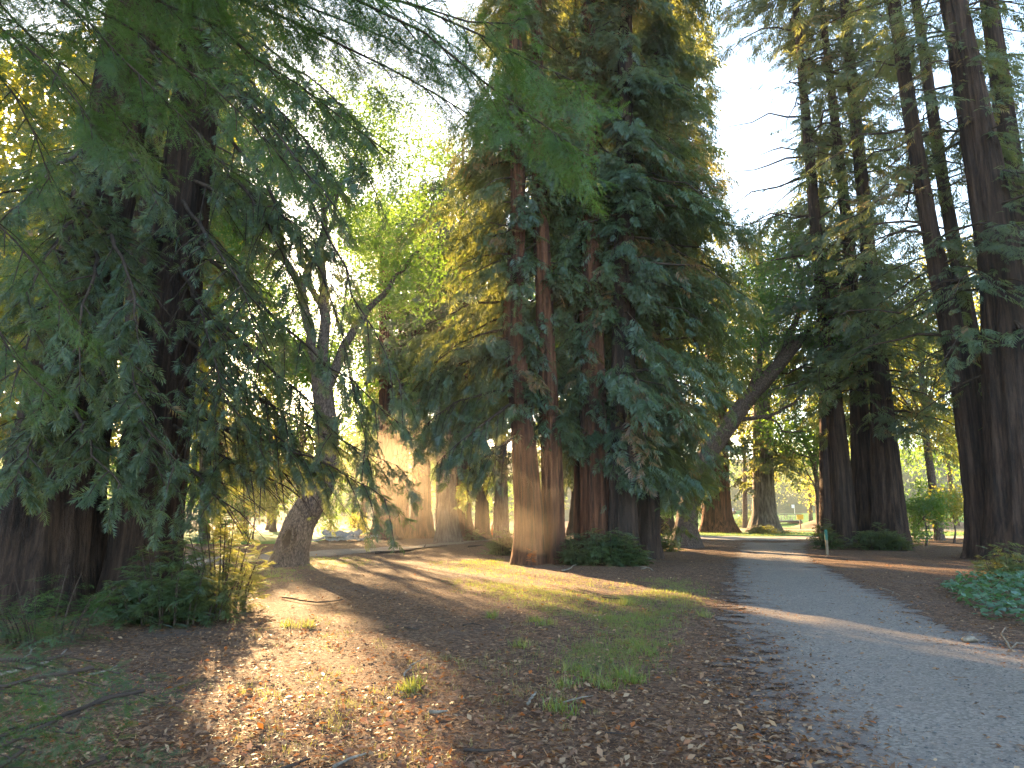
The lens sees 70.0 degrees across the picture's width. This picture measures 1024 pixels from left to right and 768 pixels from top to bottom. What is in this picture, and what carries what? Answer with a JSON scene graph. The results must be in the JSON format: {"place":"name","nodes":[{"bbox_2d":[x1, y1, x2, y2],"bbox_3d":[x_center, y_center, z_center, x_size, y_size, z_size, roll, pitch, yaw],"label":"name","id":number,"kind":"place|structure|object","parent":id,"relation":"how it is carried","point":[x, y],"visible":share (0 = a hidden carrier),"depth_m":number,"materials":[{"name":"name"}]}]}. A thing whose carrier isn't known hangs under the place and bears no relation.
{"place":"outdoors","nodes":[
{"label":"outdoors","id":0,"kind":"place"},
{"bbox_2d":[184,530,366,543],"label":"back lawn","id":1,"kind":"structure","parent":0,"point":[269,537],"depth_m":44.78,"materials":[{"name":"green plant"}]},
{"bbox_2d":[193,488,257,541],"bbox_3d":[-15.438,6.959,39.617,3.187,3.295,2.801,0,-10,0],"label":"leafy bush","id":2,"kind":"object","parent":1,"relation":"on","point":[239,505],"visible":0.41,"depth_m":39.67,"materials":[{"name":"green plant"}]},
{"bbox_2d":[168,0,297,540],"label":"redwood tree","id":3,"kind":"object","parent":1,"relation":"on","point":[227,316],"visible":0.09,"depth_m":42.06,"materials":[{"name":"green plant"}]},
{"bbox_2d":[169,0,304,538],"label":"redwood tree","id":4,"kind":"object","parent":1,"relation":"on","point":[288,349],"visible":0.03,"depth_m":44.84,"materials":[{"name":"green plant"}]},
{"bbox_2d":[210,480,288,539],"bbox_3d":[-15.128,7.148,41.873,4.311,3.889,4.542,0,-10,0],"label":"leafy bush","id":5,"kind":"object","parent":1,"relation":"on","point":[264,505],"visible":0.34,"depth_m":41.78,"materials":[{"name":"green plant"}]},
{"bbox_2d":[189,369,351,538],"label":"maple tree","id":6,"kind":"object","parent":1,"relation":"on","point":[286,482],"visible":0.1,"depth_m":43.26,"materials":[{"name":"green plant"}]},
{"bbox_2d":[225,256,376,531],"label":"leafy tree","id":7,"kind":"object","parent":1,"relation":"on","point":[273,527],"visible":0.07,"depth_m":57.93,"materials":[{"name":"green plant"}]},
{"bbox_2d":[243,319,377,505],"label":"leafy tree","id":8,"kind":"object","parent":1,"relation":"on","point":[303,376],"visible":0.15,"depth_m":50.01,"materials":[{"name":"green plant"}]},
{"bbox_2d":[314,502,360,535],"bbox_3d":[-11.671,8.512,46.271,3.152,2.806,3.548,-6,-12,31],"label":"leafy bush","id":9,"kind":"object","parent":1,"relation":"on","point":[324,518],"visible":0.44,"depth_m":46.32,"materials":[{"name":"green plant"}]},
{"bbox_2d":[280,159,413,531],"bbox_3d":[-11.771,-4.042,58.631,15.498,31.478,9.551,0,-10,0],"label":"leafy tree","id":10,"kind":"object","parent":1,"relation":"on","point":[371,383],"visible":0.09,"depth_m":57.53,"materials":[{"name":"green plant"}]},
{"bbox_2d":[184,540,487,566],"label":"side path","id":11,"kind":"structure","parent":0,"point":[324,553],"depth_m":29.52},
{"bbox_2d":[434,527,513,533],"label":"lawn","id":12,"kind":"structure","parent":0,"point":[511,529],"depth_m":66.64,"materials":[{"name":"green plant"}]},
{"bbox_2d":[345,326,491,502],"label":"leafy tree","id":13,"kind":"object","parent":12,"relation":"on","point":[431,468],"depth_m":59.14,"materials":[{"name":"green plant"}]},
{"bbox_2d":[0,449,962,520],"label":"hill","id":14,"kind":"structure","parent":0,"point":[789,509],"depth_m":141.09,"materials":[{"name":"green plant"}]},
{"bbox_2d":[0,423,961,514],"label":"hillside wood","id":15,"kind":"object","parent":14,"relation":"on","point":[432,505],"visible":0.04,"depth_m":141.81,"materials":[{"name":"green plant"}]},
{"bbox_2d":[0,521,1023,767],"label":"ground","id":16,"kind":"structure","parent":0,"point":[864,565],"depth_m":8.87,"materials":[{"name":"brown soil"}]},
{"bbox_2d":[0,564,139,650],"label":"redwood sprouts","id":17,"kind":"object","parent":16,"relation":"on","point":[25,635],"visible":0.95,"depth_m":9.04,"materials":[{"name":"green plant"}]},
{"bbox_2d":[0,16,208,464],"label":"maple tree","id":18,"kind":"object","parent":16,"relation":"on","point":[4,162],"visible":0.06,"depth_m":30.83,"materials":[{"name":"green plant"}]},
{"bbox_2d":[3,96,265,457],"bbox_3d":[-19.303,-3.966,37.385,13.303,24.053,8.651,0,-10,0],"label":"maple tree","id":19,"kind":"object","parent":16,"relation":"on","point":[204,368],"depth_m":38.08,"materials":[{"name":"green plant"}]},
{"bbox_2d":[0,633,283,767],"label":"grass","id":20,"kind":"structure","parent":16,"relation":"on","point":[44,724],"depth_m":1.83,"materials":[{"name":"green plant"}]},
{"bbox_2d":[0,2,284,397],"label":"redwood tree","id":21,"kind":"object","parent":16,"relation":"on","point":[140,205],"visible":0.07,"depth_m":20.74,"materials":[{"name":"green plant"}]},
{"bbox_2d":[82,536,252,632],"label":"redwood sprouts","id":22,"kind":"object","parent":16,"relation":"on","point":[175,605],"visible":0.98,"depth_m":10.70,"materials":[{"name":"green plant"}]},
{"bbox_2d":[0,0,353,619],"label":"redwood tree","id":23,"kind":"object","parent":16,"relation":"on","point":[56,514],"visible":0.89,"depth_m":11.13,"materials":[{"name":"green plant"}]},
{"bbox_2d":[169,514,276,613],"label":"redwood sprouts","id":24,"kind":"object","parent":16,"relation":"on","point":[226,553],"visible":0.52,"depth_m":12.11,"materials":[{"name":"green plant"}]},
{"bbox_2d":[90,0,450,610],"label":"redwood tree","id":25,"kind":"object","parent":16,"relation":"on","point":[187,256],"visible":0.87,"depth_m":12.36,"materials":[{"name":"green plant"}]},
{"bbox_2d":[185,332,365,529],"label":"leafy tree","id":26,"kind":"object","parent":16,"relation":"on","point":[267,527],"visible":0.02,"depth_m":66.48,"materials":[{"name":"green plant"}]},
{"bbox_2d":[282,596,342,602],"bbox_3d":[-3.749,3.901,13.210,1.208,0.049,0.637,-2,-10,11],"label":"fallen stick","id":27,"kind":"object","parent":16,"relation":"on","point":[309,601],"visible":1,"depth_m":13.13,"materials":[{"name":"brown wood"}]},
{"bbox_2d":[0,0,630,430],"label":"redwood tree","id":28,"kind":"object","parent":16,"relation":"on","point":[318,26],"visible":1,"depth_m":6.31,"materials":[{"name":"green plant"}]},
{"bbox_2d":[168,19,473,566],"bbox_3d":[-6.540,-3.652,25.237,11.909,19.379,10.906,0,-10,0],"label":"oak tree","id":29,"kind":"object","parent":16,"relation":"on","point":[291,547],"visible":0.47,"depth_m":24.67,"materials":[{"name":"green plant"}]},
{"bbox_2d":[325,536,358,540],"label":"grey slab","id":30,"kind":"structure","parent":16,"relation":"on","point":[341,538],"depth_m":40.24,"materials":[{"name":"brown stone"}]},
{"bbox_2d":[322,529,348,539],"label":"grey slab","id":31,"kind":"structure","parent":30,"relation":"on","point":[339,533],"depth_m":40.29,"materials":[{"name":"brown stone"}]},
{"bbox_2d":[347,529,362,536],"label":"grey slab","id":32,"kind":"structure","parent":30,"relation":"on","point":[357,532],"depth_m":40.47,"materials":[{"name":"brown stone"}]},
{"bbox_2d":[332,752,366,767],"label":"fallen stick","id":33,"kind":"object","parent":16,"relation":"on","point":[338,764],"visible":1,"depth_m":4.69,"materials":[{"name":"grey wood"}]},
{"bbox_2d":[343,513,371,534],"bbox_3d":[-10.347,9.559,50.063,2.344,1.934,1.968,0,-10,0],"label":"leafy bush","id":34,"kind":"object","parent":16,"relation":"on","point":[356,518],"visible":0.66,"depth_m":49.83,"materials":[{"name":"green plant"}]},
{"bbox_2d":[306,359,432,527],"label":"leafy tree","id":35,"kind":"object","parent":16,"relation":"on","point":[347,436],"visible":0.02,"depth_m":73.23,"materials":[{"name":"green plant"}]},
{"bbox_2d":[316,242,432,451],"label":"leafy tree","id":36,"kind":"object","parent":16,"relation":"on","point":[333,320],"visible":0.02,"depth_m":69.30,"materials":[{"name":"green plant"}]},
{"bbox_2d":[334,217,420,538],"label":"redwood tree","id":37,"kind":"object","parent":16,"relation":"on","point":[388,444],"visible":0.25,"depth_m":44.62,"materials":[{"name":"green plant"}]},
{"bbox_2d":[358,306,428,537],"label":"redwood tree","id":38,"kind":"object","parent":16,"relation":"on","point":[405,505],"visible":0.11,"depth_m":45.99,"materials":[{"name":"green plant"}]},
{"bbox_2d":[197,614,620,767],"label":"dry grass","id":39,"kind":"structure","parent":16,"relation":"on","point":[242,691],"depth_m":6.51,"materials":[{"name":"beige plant"}]},
{"bbox_2d":[365,213,454,538],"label":"redwood tree","id":40,"kind":"object","parent":16,"relation":"on","point":[424,527],"visible":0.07,"depth_m":45.06,"materials":[{"name":"green plant"}]},
{"bbox_2d":[340,115,487,386],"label":"leafy tree","id":41,"kind":"object","parent":16,"relation":"on","point":[433,196],"visible":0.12,"depth_m":47.26,"materials":[{"name":"green plant"}]},
{"bbox_2d":[385,193,499,542],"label":"redwood tree","id":42,"kind":"object","parent":16,"relation":"on","point":[447,527],"visible":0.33,"depth_m":39.81,"materials":[{"name":"green plant"}]},
{"bbox_2d":[399,144,505,540],"bbox_3d":[-3.040,-2.967,42.891,7.274,24.245,7.069,0,-10,0],"label":"redwood tree","id":43,"kind":"object","parent":16,"relation":"on","point":[464,523],"visible":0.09,"depth_m":41.62,"materials":[{"name":"green plant"}]},
{"bbox_2d":[226,556,716,693],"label":"grass patches","id":44,"kind":"object","parent":16,"relation":"on","point":[611,616],"depth_m":12.21,"materials":[{"name":"green plant"}]},
{"bbox_2d":[460,525,484,540],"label":"redwood sprouts","id":45,"kind":"object","parent":16,"relation":"on","point":[473,533],"visible":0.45,"depth_m":40.53,"materials":[{"name":"green plant"}]},
{"bbox_2d":[410,423,536,525],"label":"leafy tree","id":46,"kind":"object","parent":16,"relation":"on","point":[491,501],"visible":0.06,"depth_m":82.90,"materials":[{"name":"green plant"}]},
{"bbox_2d":[425,155,527,539],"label":"redwood tree","id":47,"kind":"object","parent":16,"relation":"on","point":[482,521],"visible":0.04,"depth_m":42.15,"materials":[{"name":"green plant"}]},
{"bbox_2d":[384,0,581,565],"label":"redwood tree","id":48,"kind":"object","parent":16,"relation":"on","point":[482,348],"visible":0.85,"depth_m":23.93,"materials":[{"name":"green plant"}]},
{"bbox_2d":[463,748,505,751],"bbox_3d":[-0.187,2.498,4.983,0.294,0.025,0.036,-1,-10,4],"label":"fallen stick","id":49,"kind":"object","parent":16,"relation":"on","point":[478,750],"visible":1,"depth_m":4.98,"materials":[{"name":"grey wood"}]},
{"bbox_2d":[268,571,714,717],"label":"grass tufts","id":50,"kind":"object","parent":16,"relation":"on","point":[560,683],"visible":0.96,"depth_m":7.16,"materials":[{"name":"green plant"}]},
{"bbox_2d":[477,527,512,555],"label":"redwood sprouts","id":51,"kind":"object","parent":16,"relation":"on","point":[505,548],"visible":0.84,"depth_m":27.26,"materials":[{"name":"green plant"}]},
{"bbox_2d":[457,169,540,538],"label":"redwood tree","id":52,"kind":"object","parent":16,"relation":"on","point":[501,515],"visible":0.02,"depth_m":44.04,"materials":[{"name":"brown plant"}]},
{"bbox_2d":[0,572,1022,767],"bbox_3d":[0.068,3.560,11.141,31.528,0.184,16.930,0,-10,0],"label":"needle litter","id":53,"kind":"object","parent":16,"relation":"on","point":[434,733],"visible":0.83,"depth_m":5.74,"materials":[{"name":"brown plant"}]},
{"bbox_2d":[0,544,1023,767],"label":"fallen leaves","id":54,"kind":"object","parent":16,"relation":"on","point":[634,720],"depth_m":5.81,"materials":[{"name":"brown plant"}]},
{"bbox_2d":[464,0,613,563],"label":"redwood tree","id":55,"kind":"object","parent":16,"relation":"on","point":[551,451],"visible":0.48,"depth_m":24.75,"materials":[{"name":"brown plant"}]},
{"bbox_2d":[526,0,615,542],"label":"redwood tree","id":56,"kind":"object","parent":16,"relation":"on","point":[576,495],"visible":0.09,"depth_m":25.48,"materials":[{"name":"red plant"}]},
{"bbox_2d":[557,532,585,562],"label":"redwood sprouts","id":57,"kind":"object","parent":16,"relation":"on","point":[573,540],"visible":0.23,"depth_m":23.36,"materials":[{"name":"green plant"}]},
{"bbox_2d":[525,4,633,534],"bbox_3d":[5.634,-10.590,54.708,11.452,43.174,11.431,0,-10,0],"label":"redwood tree","id":58,"kind":"object","parent":16,"relation":"on","point":[566,486],"visible":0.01,"depth_m":50.69,"materials":[{"name":"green plant"}]},
{"bbox_2d":[496,0,674,547],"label":"redwood tree","id":59,"kind":"object","parent":16,"relation":"on","point":[594,491],"visible":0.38,"depth_m":25.00,"materials":[{"name":"green plant"}]},
{"bbox_2d":[555,527,653,567],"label":"redwood sprouts","id":60,"kind":"object","parent":16,"relation":"on","point":[605,553],"visible":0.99,"depth_m":22.15,"materials":[{"name":"green plant"}]},
{"bbox_2d":[548,0,767,562],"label":"redwood tree","id":61,"kind":"object","parent":16,"relation":"on","point":[637,163],"visible":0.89,"depth_m":24.71,"materials":[{"name":"green plant"}]},
{"bbox_2d":[564,0,772,558],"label":"redwood tree","id":62,"kind":"object","parent":16,"relation":"on","point":[649,506],"visible":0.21,"depth_m":26.70,"materials":[{"name":"green plant"}]},
{"bbox_2d":[660,499,678,532],"bbox_3d":[10.028,8.415,46.391,2.008,2.747,2.185,-6,-11,30],"label":"leafy bush","id":63,"kind":"object","parent":16,"relation":"on","point":[668,514],"visible":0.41,"depth_m":46.19,"materials":[{"name":"green plant"}]},
{"bbox_2d":[607,12,731,534],"bbox_3d":[11.237,-9.914,55.619,12.017,42.196,11.302,0,-10,0],"label":"redwood tree","id":64,"kind":"object","parent":16,"relation":"on","point":[703,131],"visible":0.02,"depth_m":55.16,"materials":[{"name":"green plant"}]},
{"bbox_2d":[661,535,686,551],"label":"redwood sprouts","id":65,"kind":"object","parent":16,"relation":"on","point":[672,547],"visible":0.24,"depth_m":30.19,"materials":[{"name":"green plant"}]},
{"bbox_2d":[669,219,891,548],"bbox_3d":[13.343,-0.512,35.810,12.966,16.826,10.177,4,-11,-22],"label":"oak tree","id":66,"kind":"object","parent":16,"relation":"on","point":[772,371],"visible":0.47,"depth_m":34.23,"materials":[{"name":"green plant"}]},
{"bbox_2d":[777,514,802,523],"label":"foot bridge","id":67,"kind":"structure","parent":16,"relation":"on","point":[790,520],"depth_m":83.82,"materials":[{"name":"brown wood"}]},
{"bbox_2d":[754,114,879,537],"bbox_3d":[19.710,-4.530,45.801,8.002,28.170,8.585,-10,-14,44],"label":"redwood tree","id":68,"kind":"object","parent":16,"relation":"on","point":[825,509],"visible":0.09,"depth_m":44.16,"materials":[{"name":"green plant"}]},
{"bbox_2d":[806,519,845,549],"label":"redwood sprouts","id":69,"kind":"object","parent":16,"relation":"on","point":[836,544],"visible":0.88,"depth_m":31.89,"materials":[{"name":"green plant"}]},
{"bbox_2d":[824,530,828,554],"bbox_3d":[11.957,6.016,27.817,0.100,0.945,0.085,0,-10,0],"label":"wooden stake","id":70,"kind":"object","parent":16,"relation":"on","point":[826,542],"visible":0.95,"depth_m":27.80,"materials":[{"name":"grey wood"}]},
{"bbox_2d":[701,0,952,547],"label":"redwood tree","id":71,"kind":"object","parent":16,"relation":"on","point":[844,521],"visible":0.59,"depth_m":34.91,"materials":[{"name":"green plant"}]},
{"bbox_2d":[756,0,949,547],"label":"redwood tree","id":72,"kind":"object","parent":16,"relation":"on","point":[860,450],"visible":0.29,"depth_m":34.85,"materials":[{"name":"green plant"}]},
{"bbox_2d":[770,0,979,548],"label":"redwood tree","id":73,"kind":"object","parent":16,"relation":"on","point":[888,506],"visible":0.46,"depth_m":33.42,"materials":[{"name":"green plant"}]},
{"bbox_2d":[844,522,922,550],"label":"redwood sprouts","id":74,"kind":"object","parent":16,"relation":"on","point":[884,540],"visible":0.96,"depth_m":30.80,"materials":[{"name":"green plant"}]},
{"bbox_2d":[782,0,1023,558],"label":"redwood tree","id":75,"kind":"object","parent":16,"relation":"on","point":[952,328],"visible":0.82,"depth_m":27.33,"materials":[{"name":"green plant"}]},
{"bbox_2d":[840,240,979,540],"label":"maple tree","id":76,"kind":"object","parent":16,"relation":"on","point":[931,478],"visible":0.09,"depth_m":41.78,"materials":[{"name":"green plant"}]},
{"bbox_2d":[904,472,942,539],"bbox_3d":[23.334,7.119,42.544,4.235,3.973,3.694,-5,-11,28],"label":"leafy bush","id":77,"kind":"object","parent":16,"relation":"on","point":[918,486],"visible":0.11,"depth_m":42.49,"materials":[{"name":"green plant"}]},
{"bbox_2d":[838,0,1023,563],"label":"redwood tree","id":78,"kind":"object","parent":16,"relation":"on","point":[988,188],"visible":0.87,"depth_m":25.49,"materials":[{"name":"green plant"}]},
{"bbox_2d":[840,0,1023,418],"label":"redwood tree","id":79,"kind":"object","parent":16,"relation":"on","point":[949,219],"visible":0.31,"depth_m":30.59,"materials":[{"name":"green plant"}]},
{"bbox_2d":[905,482,962,545],"bbox_3d":[19.917,6.349,35.234,3.090,3.255,3.148,0,-10,0],"label":"leafy bush","id":80,"kind":"object","parent":16,"relation":"on","point":[936,504],"visible":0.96,"depth_m":34.98,"materials":[{"name":"green plant"}]},
{"bbox_2d":[920,482,963,542],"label":"tree","id":81,"kind":"object","parent":16,"relation":"on","point":[958,502],"visible":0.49,"depth_m":38.02,"materials":[{"name":"green plant"}]},
{"bbox_2d":[913,0,1023,430],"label":"redwood tree","id":82,"kind":"object","parent":16,"relation":"on","point":[995,33],"visible":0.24,"depth_m":28.78,"materials":[{"name":"green plant"}]},
{"bbox_2d":[936,567,1023,621],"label":"ground cover","id":83,"kind":"object","parent":16,"relation":"on","point":[1018,577],"visible":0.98,"depth_m":13.71,"materials":[{"name":"green plant"}]},
{"bbox_2d":[968,541,1023,577],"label":"dark shrub","id":84,"kind":"object","parent":16,"relation":"on","point":[1002,560],"visible":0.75,"depth_m":18.28,"materials":[{"name":"green plant"}]},
{"bbox_2d":[0,0,1023,458],"label":"sky","id":85,"kind":"structure","parent":0,"point":[742,105],"materials":[{"name":"white"}]},
{"bbox_2d":[661,531,963,536],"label":"lawn","id":86,"kind":"structure","parent":0,"point":[792,534],"depth_m":50.84,"materials":[{"name":"green plant"}]},
{"bbox_2d":[533,233,711,401],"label":"leafy tree","id":87,"kind":"object","parent":86,"relation":"on","point":[556,345],"visible":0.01,"depth_m":51.52,"materials":[{"name":"green plant"}]},
{"bbox_2d":[682,298,765,532],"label":"redwood tree","id":88,"kind":"object","parent":86,"relation":"on","point":[719,518],"visible":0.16,"depth_m":55.40,"materials":[{"name":"red plant"}]},
{"bbox_2d":[716,230,814,532],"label":"redwood tree","id":89,"kind":"object","parent":86,"relation":"on","point":[761,487],"visible":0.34,"depth_m":55.78,"materials":[{"name":"green plant"}]},
{"bbox_2d":[745,524,795,533],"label":"redwood sprouts","id":90,"kind":"object","parent":86,"relation":"on","point":[759,529],"visible":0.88,"depth_m":52.86,"materials":[{"name":"green plant"}]},
{"bbox_2d":[745,389,849,531],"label":"leafy tree","id":91,"kind":"object","parent":86,"relation":"on","point":[813,460],"visible":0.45,"depth_m":53.57,"materials":[{"name":"green plant"}]},
{"bbox_2d":[799,342,947,451],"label":"maple tree","id":92,"kind":"object","parent":86,"relation":"on","point":[895,393],"visible":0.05,"depth_m":53.62,"materials":[{"name":"green plant"}]},
{"bbox_2d":[900,234,979,515],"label":"maple tree","id":93,"kind":"object","parent":86,"relation":"on","point":[949,387],"visible":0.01,"depth_m":51.01,"materials":[{"name":"green plant"}]},
{"bbox_2d":[665,535,963,540],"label":"road","id":94,"kind":"structure","parent":0,"point":[759,538],"depth_m":44.94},
{"bbox_2d":[674,513,963,526],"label":"lawn","id":95,"kind":"structure","parent":0,"point":[786,524],"depth_m":92.64,"materials":[{"name":"green plant"}]},
{"bbox_2d":[729,461,799,509],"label":"grey leaved tree","id":96,"kind":"object","parent":95,"relation":"on","point":[752,481],"visible":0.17,"depth_m":120.80,"materials":[{"name":"green plant"}]},
{"bbox_2d":[751,440,850,520],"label":"grey leaved tree","id":97,"kind":"object","parent":95,"relation":"on","point":[810,508],"visible":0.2,"depth_m":87.09,"materials":[{"name":"green plant"}]},
{"bbox_2d":[698,527,963,531],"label":"dry lawn","id":98,"kind":"structure","parent":0,"point":[945,530],"depth_m":61.85,"materials":[{"name":"yellow plant"}]},
{"bbox_2d":[685,325,801,527],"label":"maple tree","id":99,"kind":"object","parent":98,"relation":"on","point":[745,519],"visible":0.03,"depth_m":71.05,"materials":[{"name":"green plant"}]},
{"bbox_2d":[895,271,978,525],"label":"leafy tree","id":100,"kind":"object","parent":98,"relation":"on","point":[948,473],"visible":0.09,"depth_m":69.42,"materials":[{"name":"green plant"}]},
{"bbox_2d":[696,542,1023,767],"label":"gravel path","id":101,"kind":"structure","parent":0,"point":[785,569],"depth_m":7.53,"materials":[{"name":"grey gravel"}]},
{"bbox_2d":[695,570,1023,767],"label":"pebbles","id":102,"kind":"object","parent":101,"relation":"on","point":[926,747],"visible":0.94,"depth_m":5.87,"materials":[{"name":"gravel"}]},
{"bbox_2d":[961,635,977,641],"bbox_3d":[5.676,3.157,9.061,0.202,0.082,0.085,0,-10,0],"label":"stone","id":103,"kind":"object","parent":101,"relation":"on","point":[967,638],"visible":1,"depth_m":9.04,"materials":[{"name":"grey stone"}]},
{"bbox_2d":[793,513,963,528],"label":"earth bank","id":104,"kind":"structure","parent":0,"point":[807,524],"depth_m":70.10,"materials":[{"name":"green plant"}]},
{"bbox_2d":[798,471,818,512],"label":"maple tree","id":105,"kind":"object","parent":104,"relation":"on","point":[813,499],"visible":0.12,"depth_m":77.36,"materials":[{"name":"yellow plant"}]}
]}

